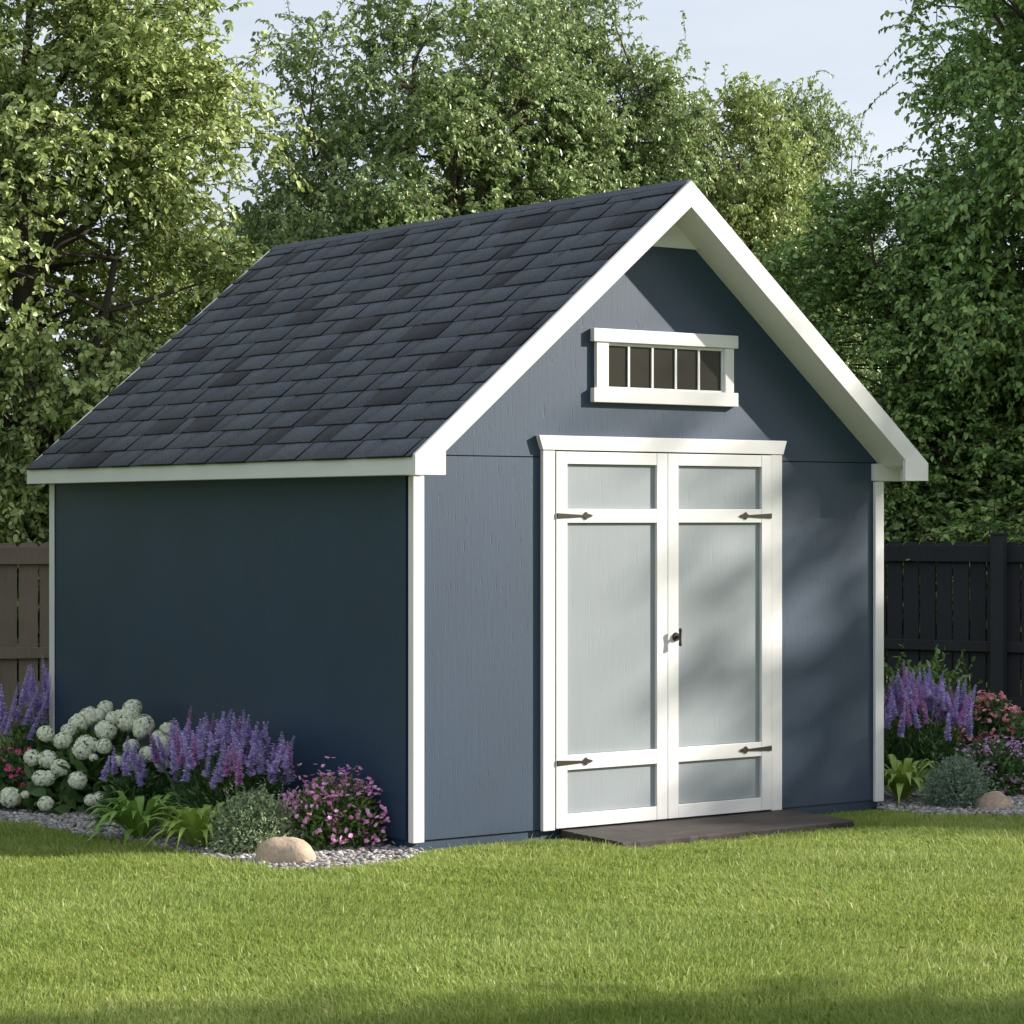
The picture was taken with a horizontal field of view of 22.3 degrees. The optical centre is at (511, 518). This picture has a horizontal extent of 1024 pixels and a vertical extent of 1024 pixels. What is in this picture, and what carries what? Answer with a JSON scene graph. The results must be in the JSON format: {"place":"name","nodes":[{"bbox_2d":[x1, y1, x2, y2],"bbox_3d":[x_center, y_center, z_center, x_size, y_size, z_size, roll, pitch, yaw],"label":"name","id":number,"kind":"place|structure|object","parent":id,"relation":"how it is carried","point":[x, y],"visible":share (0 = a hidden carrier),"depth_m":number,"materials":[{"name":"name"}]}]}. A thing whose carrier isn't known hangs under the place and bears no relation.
{"place":"outdoors","nodes":[
{"label":"outdoors","id":0,"kind":"place"},
{"bbox_2d":[46,818,427,870],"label":"bed soil","id":1,"kind":"structure","parent":0,"point":[123,835],"depth_m":13.35,"materials":[{"name":"brown soil"}]},
{"bbox_2d":[0,744,31,810],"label":"phlox","id":2,"kind":"object","parent":1,"relation":"on","point":[11,774],"visible":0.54,"depth_m":14.36,"materials":[{"name":"pink plant"}]},
{"bbox_2d":[0,656,52,785],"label":"salvia","id":3,"kind":"object","parent":1,"relation":"on","point":[31,695],"visible":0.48,"depth_m":15.61,"materials":[{"name":"purple plant"}]},
{"bbox_2d":[0,699,182,813],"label":"hydrangea","id":4,"kind":"object","parent":1,"relation":"on","point":[63,769],"visible":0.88,"depth_m":14.21,"materials":[{"name":"beige plant"}]},
{"bbox_2d":[78,790,185,843],"bbox_3d":[-1.851,1.487,13.050,0.747,0.233,0.676,0,0,-10],"label":"hosta","id":5,"kind":"object","parent":1,"relation":"on","point":[132,815],"visible":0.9,"depth_m":12.94,"materials":[{"name":"green plant"}]},
{"bbox_2d":[91,736,181,820],"bbox_3d":[-2.012,1.414,13.864,0.508,0.517,0.428,0,0,-37],"label":"salvia","id":6,"kind":"object","parent":1,"relation":"on","point":[143,781],"visible":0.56,"depth_m":13.79,"materials":[{"name":"purple plant"}]},
{"bbox_2d":[132,802,233,846],"bbox_3d":[-1.516,1.498,12.693,0.649,0.211,0.613,0,0,-37],"label":"hosta","id":7,"kind":"object","parent":1,"relation":"on","point":[192,824],"visible":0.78,"depth_m":12.60,"materials":[{"name":"green plant"}]},
{"bbox_2d":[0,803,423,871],"bbox_3d":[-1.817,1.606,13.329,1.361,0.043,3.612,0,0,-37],"label":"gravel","id":8,"kind":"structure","parent":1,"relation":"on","point":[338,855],"depth_m":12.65,"materials":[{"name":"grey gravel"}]},
{"bbox_2d":[148,706,295,836],"bbox_3d":[-1.462,1.316,13.263,0.643,0.688,1.195,0,0,-37],"label":"salvia","id":9,"kind":"object","parent":1,"relation":"on","point":[186,751],"visible":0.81,"depth_m":13.15,"materials":[{"name":"purple plant"}]},
{"bbox_2d":[194,779,312,855],"bbox_3d":[-1.257,1.449,12.562,0.598,0.374,0.520,0,0,-37],"label":"shrub","id":10,"kind":"object","parent":1,"relation":"on","point":[252,823],"visible":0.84,"depth_m":12.47,"materials":[{"name":"green plant"}]},
{"bbox_2d":[254,837,315,864],"bbox_3d":[-1.062,1.561,12.157,0.289,0.138,0.205,0,0,-2],"label":"rock","id":11,"kind":"object","parent":1,"relation":"on","point":[271,850],"visible":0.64,"depth_m":12.08,"materials":[{"name":"beige stone"}]},
{"bbox_2d":[278,756,394,850],"bbox_3d":[-0.842,1.413,12.738,0.660,0.470,0.591,0,0,-37],"label":"geranium","id":12,"kind":"object","parent":1,"relation":"on","point":[347,809],"visible":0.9,"depth_m":12.65,"materials":[{"name":"pink plant"}]},
{"bbox_2d":[0,675,1023,1023],"bbox_3d":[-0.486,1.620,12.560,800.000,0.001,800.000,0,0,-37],"label":"ground","id":13,"kind":"structure","parent":0,"point":[488,923],"depth_m":9.69,"materials":[{"name":"green plant"}]},
{"bbox_2d":[0,542,48,725],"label":"fence","id":14,"kind":"object","parent":13,"relation":"on","point":[28,557],"visible":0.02,"depth_m":19.97,"materials":[{"name":"brown wood"}]},
{"bbox_2d":[0,384,48,687],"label":"shrub","id":15,"kind":"object","parent":13,"relation":"on","point":[5,440],"visible":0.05,"depth_m":20.74,"materials":[{"name":"green plant"}]},
{"bbox_2d":[1,377,110,680],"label":"shrub","id":16,"kind":"object","parent":13,"relation":"on","point":[45,496],"visible":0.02,"depth_m":21.53,"materials":[{"name":"green plant"}]},
{"bbox_2d":[0,1,126,388],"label":"tree","id":17,"kind":"object","parent":13,"relation":"on","point":[38,234],"visible":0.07,"depth_m":24.76,"materials":[{"name":"green plant"}]},
{"bbox_2d":[0,0,339,705],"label":"tree","id":18,"kind":"object","parent":13,"relation":"on","point":[131,70],"visible":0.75,"depth_m":21.31,"materials":[{"name":"green plant"}]},
{"bbox_2d":[144,217,263,325],"bbox_3d":[-3.186,-0.969,30.940,2.836,5.240,2.859,0,0,5],"label":"tree","id":19,"kind":"object","parent":13,"relation":"on","point":[194,311],"depth_m":30.51,"materials":[{"name":"green plant"}]},
{"bbox_2d":[206,171,335,279],"bbox_3d":[-3.092,-1.611,35.936,4.107,6.518,4.311,0,0,19],"label":"tree","id":20,"kind":"object","parent":13,"relation":"on","point":[282,209],"depth_m":35.63,"materials":[{"name":"green plant"}]},
{"bbox_2d":[197,0,622,264],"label":"tree","id":21,"kind":"object","parent":13,"relation":"on","point":[454,111],"visible":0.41,"depth_m":25.42,"materials":[{"name":"green plant"}]},
{"bbox_2d":[25,179,927,850],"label":"shed","id":22,"kind":"structure","parent":13,"relation":"on","point":[545,521],"depth_m":13.59,"materials":[{"name":"blue wood"}]},
{"bbox_2d":[555,451,666,828],"bbox_3d":[0.511,0.610,13.273,0.730,1.900,0.030,0,0,-37],"label":"door","id":23,"kind":"structure","parent":22,"relation":"in","point":[611,564],"depth_m":13.28,"materials":[{"name":"paint"}]},
{"bbox_2d":[590,328,737,406],"bbox_3d":[0.801,-0.783,13.492,0.978,0.377,0.032,0,0,-37],"label":"window","id":24,"kind":"structure","parent":22,"relation":"in","point":[636,372],"depth_m":13.48,"materials":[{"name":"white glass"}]},
{"bbox_2d":[667,454,771,818],"bbox_3d":[1.110,0.610,13.692,0.726,1.900,0.072,0,0,-37],"label":"door","id":25,"kind":"structure","parent":22,"relation":"in","point":[719,519],"depth_m":13.72,"materials":[{"name":"paint"}]},
{"bbox_2d":[419,0,731,216],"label":"tree","id":26,"kind":"object","parent":13,"relation":"on","point":[653,95],"visible":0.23,"depth_m":27.03,"materials":[{"name":"green plant"}]},
{"bbox_2d":[560,809,853,847],"bbox_3d":[1.022,1.593,13.347,1.568,0.049,0.506,0,0,-37],"label":"door ramp","id":27,"kind":"structure","parent":13,"relation":"on","point":[688,830],"depth_m":13.26,"materials":[{"name":"grey concrete"}]},
{"bbox_2d":[622,64,869,392],"bbox_3d":[2.424,-1.632,28.345,3.326,6.584,3.300,0,0,-16],"label":"tree","id":28,"kind":"object","parent":13,"relation":"on","point":[781,190],"visible":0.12,"depth_m":27.84,"materials":[{"name":"green plant"}]},
{"bbox_2d":[713,69,887,391],"bbox_3d":[3.282,-1.791,30.508,2.543,6.843,2.222,0,0,-27],"label":"tree","id":29,"kind":"object","parent":13,"relation":"on","point":[831,141],"visible":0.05,"depth_m":30.23,"materials":[{"name":"green plant"}]},
{"bbox_2d":[754,163,1023,660],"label":"tree","id":30,"kind":"object","parent":13,"relation":"on","point":[837,275],"visible":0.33,"depth_m":22.81,"materials":[{"name":"green plant"}]},
{"bbox_2d":[838,242,945,392],"bbox_3d":[4.901,-1.094,35.952,4.146,5.445,3.623,0,0,-1],"label":"tree","id":31,"kind":"object","parent":13,"relation":"on","point":[881,346],"depth_m":35.14,"materials":[{"name":"green plant"}]},
{"bbox_2d":[843,0,1023,581],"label":"tree","id":32,"kind":"object","parent":13,"relation":"on","point":[996,155],"visible":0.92,"depth_m":22.14,"materials":[{"name":"green plant"}]},
{"bbox_2d":[867,386,1023,679],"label":"shrub","id":33,"kind":"object","parent":13,"relation":"on","point":[958,468],"visible":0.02,"depth_m":22.72,"materials":[{"name":"green plant"}]},
{"bbox_2d":[884,532,1023,716],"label":"fence","id":34,"kind":"object","parent":13,"relation":"on","point":[1002,646],"visible":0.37,"depth_m":21.11,"materials":[{"name":"black wood"}]},
{"bbox_2d":[884,408,1023,691],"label":"shrub","id":35,"kind":"object","parent":13,"relation":"on","point":[916,535],"visible":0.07,"depth_m":22.42,"materials":[{"name":"green plant"}]},
{"bbox_2d":[886,389,1023,687],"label":"shrub","id":36,"kind":"object","parent":13,"relation":"on","point":[985,529],"visible":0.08,"depth_m":22.09,"materials":[{"name":"green plant"}]},
{"bbox_2d":[2,0,1023,398],"label":"sky","id":37,"kind":"structure","parent":0,"point":[786,40],"materials":[{"name":"blue"}]},
{"bbox_2d":[876,785,1023,815],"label":"gravel","id":38,"kind":"structure","parent":0,"point":[910,802],"depth_m":14.37,"materials":[{"name":"grey gravel"}]},
{"label":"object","id":39,"kind":"structure","parent":0,"visible":0},
{"bbox_2d":[884,754,940,806],"bbox_3d":[2.237,1.477,14.807,0.806,0.254,0.681,0,0,-37],"label":"hosta","id":40,"kind":"object","parent":39,"relation":"on","point":[899,779],"visible":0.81,"depth_m":14.72,"materials":[{"name":"green plant"}]},
{"bbox_2d":[884,661,976,784],"bbox_3d":[2.461,1.263,15.797,0.998,0.814,0.588,0,0,-37],"label":"salvia","id":41,"kind":"object","parent":39,"relation":"on","point":[913,698],"visible":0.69,"depth_m":15.73,"materials":[{"name":"purple plant"}]},
{"bbox_2d":[884,644,992,762],"bbox_3d":[2.745,1.238,16.940,1.239,0.858,0.925,0,0,-37],"label":"shrub","id":42,"kind":"object","parent":39,"relation":"on","point":[949,677],"visible":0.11,"depth_m":16.84,"materials":[{"name":"purple plant"}]},
{"bbox_2d":[911,746,999,808],"bbox_3d":[2.486,1.455,14.540,0.497,0.375,0.501,0,0,9],"label":"shrub","id":43,"kind":"object","parent":39,"relation":"on","point":[952,787],"visible":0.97,"depth_m":14.44,"materials":[{"name":"green plant"}]},
{"bbox_2d":[934,732,1023,797],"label":"flowering shrub","id":44,"kind":"object","parent":39,"relation":"on","point":[1008,772],"visible":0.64,"depth_m":15.05,"materials":[{"name":"plant"}]},
{"bbox_2d":[954,690,1023,761],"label":"phlox","id":45,"kind":"object","parent":39,"relation":"on","point":[994,712],"visible":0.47,"depth_m":16.20,"materials":[{"name":"pink plant"}]},
{"bbox_2d":[972,791,1012,809],"bbox_3d":[2.675,1.574,14.416,0.232,0.124,0.191,0,0,-8],"label":"rock","id":46,"kind":"object","parent":39,"relation":"on","point":[991,800],"visible":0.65,"depth_m":14.37,"materials":[{"name":"beige stone"}]},
{"bbox_2d":[998,706,1023,762],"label":"shrub","id":47,"kind":"object","parent":39,"relation":"on","point":[1019,732],"visible":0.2,"depth_m":15.75,"materials":[{"name":"green plant"}]}
]}

